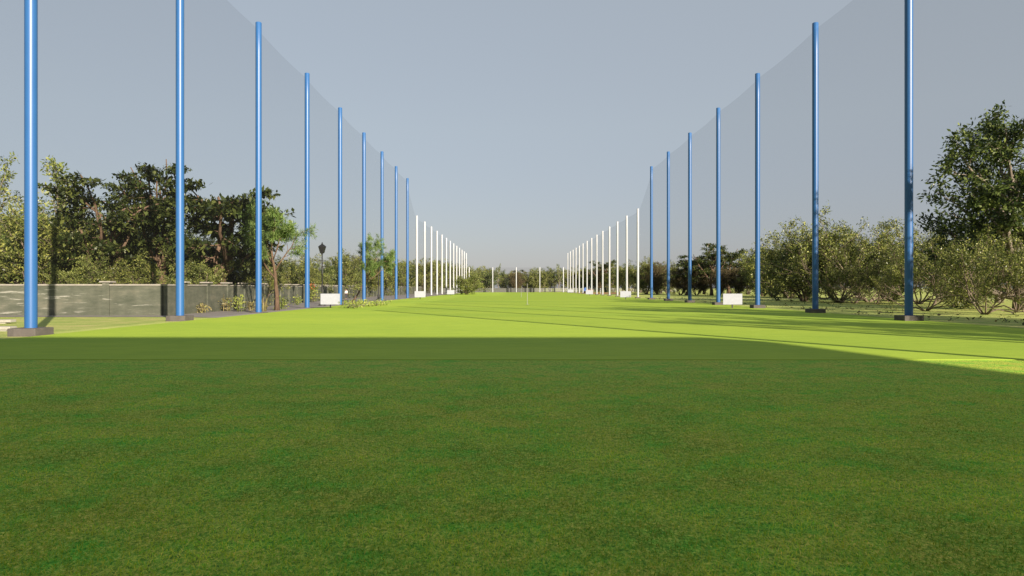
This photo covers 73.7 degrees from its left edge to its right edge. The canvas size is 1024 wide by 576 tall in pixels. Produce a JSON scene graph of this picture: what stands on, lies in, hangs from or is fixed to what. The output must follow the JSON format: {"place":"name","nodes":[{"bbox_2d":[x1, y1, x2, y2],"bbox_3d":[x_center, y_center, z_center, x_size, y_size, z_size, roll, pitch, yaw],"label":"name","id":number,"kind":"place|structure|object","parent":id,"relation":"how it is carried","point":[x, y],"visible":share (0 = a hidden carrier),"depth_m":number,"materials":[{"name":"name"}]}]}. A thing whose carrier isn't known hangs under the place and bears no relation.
{"place":"outdoors","nodes":[
{"label":"outdoors","id":0,"kind":"place"},
{"bbox_2d":[0,292,460,317],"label":"pavement","id":1,"kind":"structure","parent":0,"point":[216,314],"depth_m":46.97,"materials":[{"name":"grey concrete"}]},
{"bbox_2d":[228,294,245,311],"bbox_3d":[-17.866,0.969,44.812,1.234,1.183,1.153,0,0,33],"label":"leafy plant","id":2,"kind":"object","parent":1,"relation":"on","point":[239,303],"visible":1,"depth_m":44.74,"materials":[{"name":"green plant"}]},
{"bbox_2d":[249,22,267,312],"bbox_3d":[-15.707,-7.440,42.312,0.900,18.020,0.900,0,0,0],"label":"net pole","id":3,"kind":"object","parent":1,"relation":"on","point":[258,167],"visible":0.99,"depth_m":42.17,"materials":[{"name":"blue metal"}]},
{"bbox_2d":[302,73,314,307],"bbox_3d":[-15.699,-7.440,52.312,0.900,18.020,0.900,0,0,0],"label":"net pole","id":4,"kind":"object","parent":1,"relation":"on","point":[307,185],"visible":0.94,"depth_m":52.15,"materials":[{"name":"blue metal"}]},
{"bbox_2d":[318,242,325,305],"bbox_3d":[-16.826,-1.262,60.513,0.740,5.620,0.643,0,0,0],"label":"lamp post","id":5,"kind":"object","parent":1,"relation":"on","point":[322,247],"visible":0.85,"depth_m":60.46,"materials":[{"name":"black metal"}]},
{"bbox_2d":[336,107,343,304],"bbox_3d":[-15.691,-7.440,62.312,0.900,18.020,0.900,0,0,0],"label":"net pole","id":6,"kind":"object","parent":1,"relation":"on","point":[340,200],"visible":0.98,"depth_m":62.15,"materials":[{"name":"blue metal"}]},
{"bbox_2d":[362,132,367,302],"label":"net pole","id":7,"kind":"object","parent":1,"relation":"on","point":[363,212],"visible":0.88,"depth_m":72.16,"materials":[{"name":"blue metal"}]},
{"bbox_2d":[378,151,383,300],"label":"net pole","id":8,"kind":"object","parent":1,"relation":"on","point":[382,216],"visible":0.86,"depth_m":82.16,"materials":[{"name":"blue metal"}]},
{"bbox_2d":[392,166,397,299],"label":"net pole","id":9,"kind":"object","parent":1,"relation":"on","point":[395,232],"visible":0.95,"depth_m":92.14,"materials":[{"name":"blue metal"}]},
{"bbox_2d":[406,178,408,297],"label":"net pole","id":10,"kind":"object","parent":1,"relation":"on","point":[407,237],"visible":0.86,"depth_m":102.19,"materials":[{"name":"blue metal"}]},
{"bbox_2d":[414,216,417,296],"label":"net pole","id":11,"kind":"object","parent":1,"relation":"on","point":[416,253],"visible":0.84,"depth_m":112.15,"materials":[{"name":"white metal"}]},
{"bbox_2d":[424,221,426,296],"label":"net pole","id":12,"kind":"object","parent":1,"relation":"on","point":[425,258],"visible":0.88,"depth_m":122.24,"materials":[{"name":"white metal"}]},
{"bbox_2d":[429,227,432,295],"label":"net pole","id":13,"kind":"object","parent":1,"relation":"on","point":[430,261],"visible":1,"depth_m":132.15,"materials":[{"name":"white metal"}]},
{"bbox_2d":[436,231,437,293],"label":"net pole","id":14,"kind":"object","parent":1,"relation":"on","point":[436,262],"visible":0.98,"depth_m":142.18,"materials":[{"name":"white metal"}]},
{"bbox_2d":[440,235,443,294],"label":"net pole","id":15,"kind":"object","parent":1,"relation":"on","point":[441,265],"visible":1,"depth_m":152.17,"materials":[{"name":"white metal"}]},
{"bbox_2d":[0,360,1023,575],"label":"lawn","id":16,"kind":"structure","parent":0,"point":[547,370],"depth_m":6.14,"materials":[{"name":"green plant"}]},
{"bbox_2d":[0,292,1023,359],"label":"fairway","id":17,"kind":"structure","parent":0,"point":[516,326],"depth_m":22.13,"materials":[{"name":"green plant"}]},
{"bbox_2d":[320,294,339,307],"bbox_3d":[-13.986,0.996,52.551,1.480,1.120,0.140,0,0,0],"label":"distance sign","id":18,"kind":"object","parent":17,"relation":"on","point":[330,299],"visible":0.91,"depth_m":52.48,"materials":[{"name":"white metal"}]},
{"bbox_2d":[451,270,490,294],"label":"bush","id":19,"kind":"object","parent":17,"relation":"on","point":[465,284],"visible":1,"depth_m":158.40,"materials":[{"name":"green plant"}]},
{"bbox_2d":[581,243,583,293],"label":"net pole","id":20,"kind":"object","parent":17,"relation":"on","point":[582,268],"visible":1,"depth_m":182.27,"materials":[{"name":"white metal"}]},
{"bbox_2d":[585,241,587,293],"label":"net pole","id":21,"kind":"object","parent":17,"relation":"on","point":[586,265],"visible":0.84,"depth_m":172.28,"materials":[{"name":"white metal"}]},
{"bbox_2d":[595,235,598,294],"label":"net pole","id":22,"kind":"object","parent":17,"relation":"on","point":[596,265],"visible":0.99,"depth_m":152.23,"materials":[{"name":"white metal"}]},
{"bbox_2d":[615,222,619,296],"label":"net pole","id":23,"kind":"object","parent":17,"relation":"on","point":[617,260],"visible":1,"depth_m":122.22,"materials":[{"name":"white metal"}]},
{"bbox_2d":[626,216,627,290],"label":"net pole","id":24,"kind":"object","parent":17,"relation":"on","point":[626,253],"visible":0.84,"depth_m":112.24,"materials":[{"name":"white metal"}]},
{"bbox_2d":[635,209,640,297],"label":"net pole","id":25,"kind":"object","parent":17,"relation":"on","point":[637,254],"visible":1,"depth_m":102.23,"materials":[{"name":"white metal"}]},
{"bbox_2d":[647,166,654,298],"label":"net pole","id":26,"kind":"object","parent":17,"relation":"on","point":[651,232],"visible":1,"depth_m":92.24,"materials":[{"name":"blue metal"}]},
{"bbox_2d":[664,151,672,300],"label":"net pole","id":27,"kind":"object","parent":17,"relation":"on","point":[668,226],"visible":1,"depth_m":82.24,"materials":[{"name":"blue metal"}]},
{"bbox_2d":[685,133,694,302],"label":"net pole","id":28,"kind":"object","parent":17,"relation":"on","point":[689,300],"visible":1,"depth_m":72.22,"materials":[{"name":"blue metal"}]},
{"bbox_2d":[712,108,724,304],"bbox_3d":[18.849,-7.440,62.385,0.900,18.020,0.900,0,0,0],"label":"net pole","id":29,"kind":"object","parent":17,"relation":"on","point":[717,302],"visible":0.96,"depth_m":62.22,"materials":[{"name":"blue metal"}]},
{"bbox_2d":[723,294,741,307],"bbox_3d":[16.960,0.996,52.527,1.480,1.120,0.140,0,0,0],"label":"distance sign","id":30,"kind":"object","parent":17,"relation":"on","point":[732,299],"visible":0.91,"depth_m":52.46,"materials":[{"name":"white metal"}]},
{"bbox_2d":[750,73,765,307],"bbox_3d":[18.841,-7.440,52.385,0.900,18.020,0.900,0,0,0],"label":"net pole","id":31,"kind":"object","parent":17,"relation":"on","point":[757,191],"visible":0.98,"depth_m":52.23,"materials":[{"name":"blue metal"}]},
{"bbox_2d":[805,22,825,312],"bbox_3d":[18.833,-7.440,42.385,0.900,18.020,0.900,0,0,0],"label":"net pole","id":32,"kind":"object","parent":17,"relation":"on","point":[815,168],"visible":0.98,"depth_m":42.24,"materials":[{"name":"blue metal"}]},
{"bbox_2d":[894,0,923,320],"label":"net pole","id":33,"kind":"object","parent":17,"relation":"on","point":[908,315],"visible":0.98,"depth_m":32.24,"materials":[{"name":"blue metal"}]},
{"bbox_2d":[0,288,1023,339],"bbox_3d":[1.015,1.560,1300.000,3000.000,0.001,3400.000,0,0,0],"label":"ground","id":34,"kind":"structure","parent":0,"point":[67,324],"depth_m":43.47,"materials":[{"name":"green plant"}]},
{"bbox_2d":[0,151,19,257],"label":"tree","id":35,"kind":"object","parent":34,"relation":"on","point":[7,175],"visible":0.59,"depth_m":50.06,"materials":[{"name":"green plant"}]},
{"bbox_2d":[0,258,43,283],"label":"tree","id":36,"kind":"object","parent":34,"relation":"on","point":[6,262],"visible":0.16,"depth_m":43.31,"materials":[{"name":"green plant"}]},
{"bbox_2d":[0,213,53,269],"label":"tree","id":37,"kind":"object","parent":34,"relation":"on","point":[6,238],"visible":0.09,"depth_m":46.32,"materials":[{"name":"green plant"}]},
{"bbox_2d":[7,0,53,336],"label":"net pole","id":38,"kind":"object","parent":34,"relation":"on","point":[30,328],"visible":0.99,"depth_m":22.16,"materials":[{"name":"blue metal"}]},
{"bbox_2d":[0,190,80,282],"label":"tree","id":39,"kind":"object","parent":34,"relation":"on","point":[16,213],"visible":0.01,"depth_m":49.67,"materials":[{"name":"green plant"}]},
{"bbox_2d":[7,212,105,283],"bbox_3d":[-31.153,-1.853,47.289,7.842,7.109,6.812,0,0,45],"label":"tree","id":40,"kind":"object","parent":34,"relation":"on","point":[50,237],"visible":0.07,"depth_m":46.11,"materials":[{"name":"green plant"}]},
{"bbox_2d":[38,155,103,225],"bbox_3d":[-33.108,-4.094,51.124,5.502,11.455,4.787,0,0,40],"label":"tree","id":41,"kind":"object","parent":34,"relation":"on","point":[58,169],"visible":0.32,"depth_m":49.47,"materials":[{"name":"green plant"}]},
{"bbox_2d":[0,192,143,283],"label":"tree","id":42,"kind":"object","parent":34,"relation":"on","point":[18,236],"visible":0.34,"depth_m":42.82,"materials":[{"name":"green plant"}]},
{"bbox_2d":[44,250,116,283],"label":"tree","id":43,"kind":"object","parent":34,"relation":"on","point":[60,278],"visible":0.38,"depth_m":42.31,"materials":[{"name":"green plant"}]},
{"bbox_2d":[0,281,162,315],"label":"boundary wall","id":44,"kind":"structure","parent":34,"relation":"on","point":[107,298],"depth_m":38.42,"materials":[{"name":"paint"}]},
{"bbox_2d":[38,171,186,274],"bbox_3d":[-27.087,-2.867,46.716,9.543,9.025,11.887,0,0,-14],"label":"tree","id":45,"kind":"object","parent":34,"relation":"on","point":[111,247],"visible":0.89,"depth_m":44.09,"materials":[{"name":"green plant"}]},
{"bbox_2d":[71,250,171,283],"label":"tree","id":46,"kind":"object","parent":34,"relation":"on","point":[150,269],"visible":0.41,"depth_m":43.99,"materials":[{"name":"green plant"}]},
{"bbox_2d":[112,227,157,283],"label":"tree","id":47,"kind":"object","parent":34,"relation":"on","point":[139,251],"visible":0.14,"depth_m":53.29,"materials":[{"name":"green plant"}]},
{"bbox_2d":[100,159,228,283],"bbox_3d":[-25.324,-3.700,49.461,9.260,10.570,9.498,0,0,33],"label":"tree","id":48,"kind":"object","parent":34,"relation":"on","point":[148,175],"visible":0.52,"depth_m":47.17,"materials":[{"name":"green plant"}]},
{"bbox_2d":[166,0,193,320],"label":"net pole","id":49,"kind":"object","parent":34,"relation":"on","point":[179,316],"visible":0.98,"depth_m":32.15,"materials":[{"name":"blue metal"}]},
{"bbox_2d":[153,230,228,283],"bbox_3d":[-26.619,-1.908,56.187,6.855,7.118,5.568,0,0,17],"label":"tree","id":50,"kind":"object","parent":34,"relation":"on","point":[193,242],"visible":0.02,"depth_m":55.65,"materials":[{"name":"green plant"}]},
{"bbox_2d":[153,246,235,284],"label":"tree","id":51,"kind":"object","parent":34,"relation":"on","point":[190,274],"visible":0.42,"depth_m":48.50,"materials":[{"name":"green plant"}]},
{"bbox_2d":[151,178,295,284],"bbox_3d":[-21.398,-3.050,49.898,10.591,9.742,12.859,0,0,3],"label":"tree","id":52,"kind":"object","parent":34,"relation":"on","point":[222,232],"visible":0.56,"depth_m":48.73,"materials":[{"name":"green plant"}]},
{"bbox_2d":[212,244,278,284],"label":"tree","id":53,"kind":"object","parent":34,"relation":"on","point":[264,280],"visible":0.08,"depth_m":60.16,"materials":[{"name":"green plant"}]},
{"bbox_2d":[232,257,290,303],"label":"tree","id":54,"kind":"object","parent":34,"relation":"on","point":[250,276],"visible":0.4,"depth_m":58.43,"materials":[{"name":"green plant"}]},
{"bbox_2d":[236,199,317,309],"bbox_3d":[-16.071,-2.233,46.231,5.282,7.667,4.059,0,0,10],"label":"tree","id":55,"kind":"object","parent":34,"relation":"on","point":[288,231],"visible":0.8,"depth_m":45.90,"materials":[{"name":"green plant"}]},
{"bbox_2d":[268,260,323,297],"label":"tree","id":56,"kind":"object","parent":34,"relation":"on","point":[298,280],"visible":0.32,"depth_m":75.41,"materials":[{"name":"green plant"}]},
{"bbox_2d":[276,253,320,285],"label":"tree","id":57,"kind":"object","parent":34,"relation":"on","point":[300,263],"visible":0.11,"depth_m":82.30,"materials":[{"name":"green plant"}]},
{"bbox_2d":[162,281,440,314],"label":"boundary wall","id":58,"kind":"structure","parent":34,"relation":"on","point":[207,293],"depth_m":47.97,"materials":[{"name":"paint"}]},
{"bbox_2d":[310,261,335,292],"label":"tree","id":59,"kind":"object","parent":34,"relation":"on","point":[327,279],"visible":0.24,"depth_m":87.92,"materials":[{"name":"green plant"}]},
{"bbox_2d":[312,258,346,284],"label":"tree","id":60,"kind":"object","parent":34,"relation":"on","point":[328,270],"visible":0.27,"depth_m":95.81,"materials":[{"name":"green plant"}]},
{"bbox_2d":[312,248,360,296],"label":"tree","id":61,"kind":"object","parent":34,"relation":"on","point":[346,263],"visible":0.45,"depth_m":98.64,"materials":[{"name":"green plant"}]},
{"bbox_2d":[330,261,366,297],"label":"tree","id":62,"kind":"object","parent":34,"relation":"on","point":[356,277],"visible":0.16,"depth_m":108.65,"materials":[{"name":"green plant"}]},
{"bbox_2d":[331,251,387,296],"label":"tree","id":63,"kind":"object","parent":34,"relation":"on","point":[372,282],"visible":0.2,"depth_m":118.93,"materials":[{"name":"green plant"}]},
{"bbox_2d":[352,233,396,301],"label":"tree","id":64,"kind":"object","parent":34,"relation":"on","point":[371,266],"visible":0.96,"depth_m":73.11,"materials":[{"name":"green plant"}]},
{"bbox_2d":[356,255,400,295],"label":"tree","id":65,"kind":"object","parent":34,"relation":"on","point":[387,284],"visible":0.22,"depth_m":138.22,"materials":[{"name":"green plant"}]},
{"bbox_2d":[372,258,405,294],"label":"tree","id":66,"kind":"object","parent":34,"relation":"on","point":[398,278],"visible":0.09,"depth_m":147.09,"materials":[{"name":"green plant"}]},
{"bbox_2d":[393,261,415,291],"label":"tree","id":67,"kind":"object","parent":34,"relation":"on","point":[404,273],"visible":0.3,"depth_m":161.79,"materials":[{"name":"green plant"}]},
{"bbox_2d":[400,257,440,290],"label":"tree","id":68,"kind":"object","parent":34,"relation":"on","point":[421,276],"visible":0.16,"depth_m":195.54,"materials":[{"name":"green plant"}]},
{"bbox_2d":[444,263,468,287],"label":"tree","id":69,"kind":"object","parent":34,"relation":"on","point":[454,275],"visible":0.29,"depth_m":259.96,"materials":[{"name":"green plant"}]},
{"bbox_2d":[481,268,501,287],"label":"tree","id":70,"kind":"object","parent":34,"relation":"on","point":[488,280],"visible":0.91,"depth_m":269.06,"materials":[{"name":"green plant"}]},
{"bbox_2d":[508,270,526,287],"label":"tree","id":71,"kind":"object","parent":34,"relation":"on","point":[513,282],"visible":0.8,"depth_m":270.30,"materials":[{"name":"green plant"}]},
{"bbox_2d":[509,269,536,287],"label":"tree","id":72,"kind":"object","parent":34,"relation":"on","point":[527,285],"visible":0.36,"depth_m":277.64,"materials":[{"name":"green plant"}]},
{"bbox_2d":[528,268,554,291],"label":"tree","id":73,"kind":"object","parent":34,"relation":"on","point":[544,280],"visible":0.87,"depth_m":273.17,"materials":[{"name":"green plant"}]},
{"bbox_2d":[537,264,558,291],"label":"tree","id":74,"kind":"object","parent":34,"relation":"on","point":[550,284],"visible":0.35,"depth_m":280.43,"materials":[{"name":"green plant"}]},
{"bbox_2d":[443,287,675,291],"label":"boundary fence","id":75,"kind":"object","parent":34,"relation":"on","point":[545,289],"visible":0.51,"depth_m":249.94,"materials":[{"name":"black metal"}]},
{"bbox_2d":[552,268,578,291],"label":"tree","id":76,"kind":"object","parent":34,"relation":"on","point":[565,278],"visible":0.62,"depth_m":274.16,"materials":[{"name":"green plant"}]},
{"bbox_2d":[574,264,601,287],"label":"tree","id":77,"kind":"object","parent":34,"relation":"on","point":[589,282],"visible":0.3,"depth_m":279.41,"materials":[{"name":"green plant"}]},
{"bbox_2d":[580,259,615,291],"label":"tree","id":78,"kind":"object","parent":34,"relation":"on","point":[606,266],"visible":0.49,"depth_m":261.65,"materials":[{"name":"green plant"}]},
{"bbox_2d":[600,264,633,291],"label":"tree","id":79,"kind":"object","parent":34,"relation":"on","point":[606,276],"visible":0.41,"depth_m":254.29,"materials":[{"name":"green plant"}]},
{"bbox_2d":[610,260,633,290],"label":"tree","id":80,"kind":"object","parent":34,"relation":"on","point":[622,286],"visible":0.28,"depth_m":239.63,"materials":[{"name":"green plant"}]},
{"bbox_2d":[613,261,640,292],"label":"tree","id":81,"kind":"object","parent":34,"relation":"on","point":[622,270],"visible":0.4,"depth_m":231.21,"materials":[{"name":"green plant"}]},
{"bbox_2d":[625,256,664,293],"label":"tree","id":82,"kind":"object","parent":34,"relation":"on","point":[642,283],"visible":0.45,"depth_m":167.61,"materials":[{"name":"green plant"}]},
{"bbox_2d":[633,262,666,294],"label":"tree","id":83,"kind":"object","parent":34,"relation":"on","point":[658,282],"visible":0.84,"depth_m":160.03,"materials":[{"name":"green plant"}]},
{"bbox_2d":[659,261,681,293],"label":"tree","id":84,"kind":"object","parent":34,"relation":"on","point":[664,288],"visible":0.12,"depth_m":169.80,"materials":[{"name":"green plant"}]},
{"bbox_2d":[661,265,697,294],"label":"tree","id":85,"kind":"object","parent":34,"relation":"on","point":[678,285],"visible":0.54,"depth_m":149.09,"materials":[{"name":"green plant"}]},
{"bbox_2d":[670,255,713,294],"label":"tree","id":86,"kind":"object","parent":34,"relation":"on","point":[684,264],"visible":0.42,"depth_m":146.59,"materials":[{"name":"green plant"}]},
{"bbox_2d":[678,267,713,294],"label":"tree","id":87,"kind":"object","parent":34,"relation":"on","point":[701,284],"visible":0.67,"depth_m":145.47,"materials":[{"name":"green plant"}]},
{"bbox_2d":[682,243,736,295],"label":"tree","id":88,"kind":"object","parent":34,"relation":"on","point":[711,262],"visible":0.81,"depth_m":141.15,"materials":[{"name":"green plant"}]},
{"bbox_2d":[709,265,735,295],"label":"tree","id":89,"kind":"object","parent":34,"relation":"on","point":[724,277],"visible":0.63,"depth_m":136.77,"materials":[{"name":"green plant"}]},
{"bbox_2d":[697,248,748,293],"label":"tree","id":90,"kind":"object","parent":34,"relation":"on","point":[732,258],"visible":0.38,"depth_m":145.21,"materials":[{"name":"green plant"}]},
{"bbox_2d":[726,266,748,294],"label":"tree","id":91,"kind":"object","parent":34,"relation":"on","point":[737,285],"visible":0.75,"depth_m":136.89,"materials":[{"name":"green plant"}]},
{"bbox_2d":[735,244,769,295],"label":"tree","id":92,"kind":"object","parent":34,"relation":"on","point":[737,261],"visible":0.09,"depth_m":123.94,"materials":[{"name":"green plant"}]},
{"bbox_2d":[737,237,802,296],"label":"tree","id":93,"kind":"object","parent":34,"relation":"on","point":[744,258],"visible":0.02,"depth_m":117.17,"materials":[{"name":"green plant"}]},
{"bbox_2d":[740,233,841,297],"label":"tree","id":94,"kind":"object","parent":34,"relation":"on","point":[749,265],"visible":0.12,"depth_m":104.61,"materials":[{"name":"green plant"}]},
{"bbox_2d":[754,218,864,300],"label":"tree","id":95,"kind":"object","parent":34,"relation":"on","point":[781,286],"visible":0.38,"depth_m":80.31,"materials":[{"name":"green plant"}]},
{"bbox_2d":[645,297,1023,324],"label":"weeds","id":96,"kind":"object","parent":34,"relation":"on","point":[879,312],"visible":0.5,"depth_m":49.12,"materials":[{"name":"green plant"}]},
{"bbox_2d":[760,200,919,302],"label":"tree","id":97,"kind":"object","parent":34,"relation":"on","point":[833,242],"visible":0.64,"depth_m":70.96,"materials":[{"name":"green plant"}]},
{"bbox_2d":[819,257,885,303],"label":"shrub","id":98,"kind":"object","parent":34,"relation":"on","point":[851,272],"visible":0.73,"depth_m":67.43,"materials":[{"name":"green plant"}]},
{"bbox_2d":[799,219,929,301],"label":"tree","id":99,"kind":"object","parent":34,"relation":"on","point":[850,249],"visible":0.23,"depth_m":76.28,"materials":[{"name":"green plant"}]},
{"bbox_2d":[859,258,903,304],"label":"shrub","id":100,"kind":"object","parent":34,"relation":"on","point":[879,285],"visible":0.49,"depth_m":66.46,"materials":[{"name":"green plant"}]},
{"bbox_2d":[833,216,945,300],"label":"tree","id":101,"kind":"object","parent":34,"relation":"on","point":[855,247],"visible":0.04,"depth_m":79.80,"materials":[{"name":"green plant"}]},
{"bbox_2d":[869,219,969,304],"bbox_3d":[40.093,-1.787,65.038,11.841,9.811,8.430,0,0,-31],"label":"tree","id":102,"kind":"object","parent":34,"relation":"on","point":[915,253],"visible":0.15,"depth_m":64.71,"materials":[{"name":"green plant"}]},
{"bbox_2d":[870,234,990,310],"bbox_3d":[28.160,-0.492,45.722,5.187,6.038,7.287,0,0,-81],"label":"shrub","id":103,"kind":"object","parent":34,"relation":"on","point":[894,282],"visible":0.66,"depth_m":45.72,"materials":[{"name":"green plant"}]},
{"bbox_2d":[898,99,1023,309],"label":"tree","id":104,"kind":"object","parent":34,"relation":"on","point":[1003,199],"visible":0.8,"depth_m":47.78,"materials":[{"name":"green plant"}]},
{"bbox_2d":[918,218,1023,314],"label":"shrub","id":105,"kind":"object","parent":34,"relation":"on","point":[961,261],"visible":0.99,"depth_m":39.30,"materials":[{"name":"green plant"}]},
{"bbox_2d":[945,231,1023,310],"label":"shrub","id":106,"kind":"object","parent":34,"relation":"on","point":[1018,289],"visible":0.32,"depth_m":46.35,"materials":[{"name":"green plant"}]},
{"bbox_2d":[0,0,1023,287],"label":"sky","id":107,"kind":"structure","parent":0,"point":[521,132],"materials":[{"name":"blue"}]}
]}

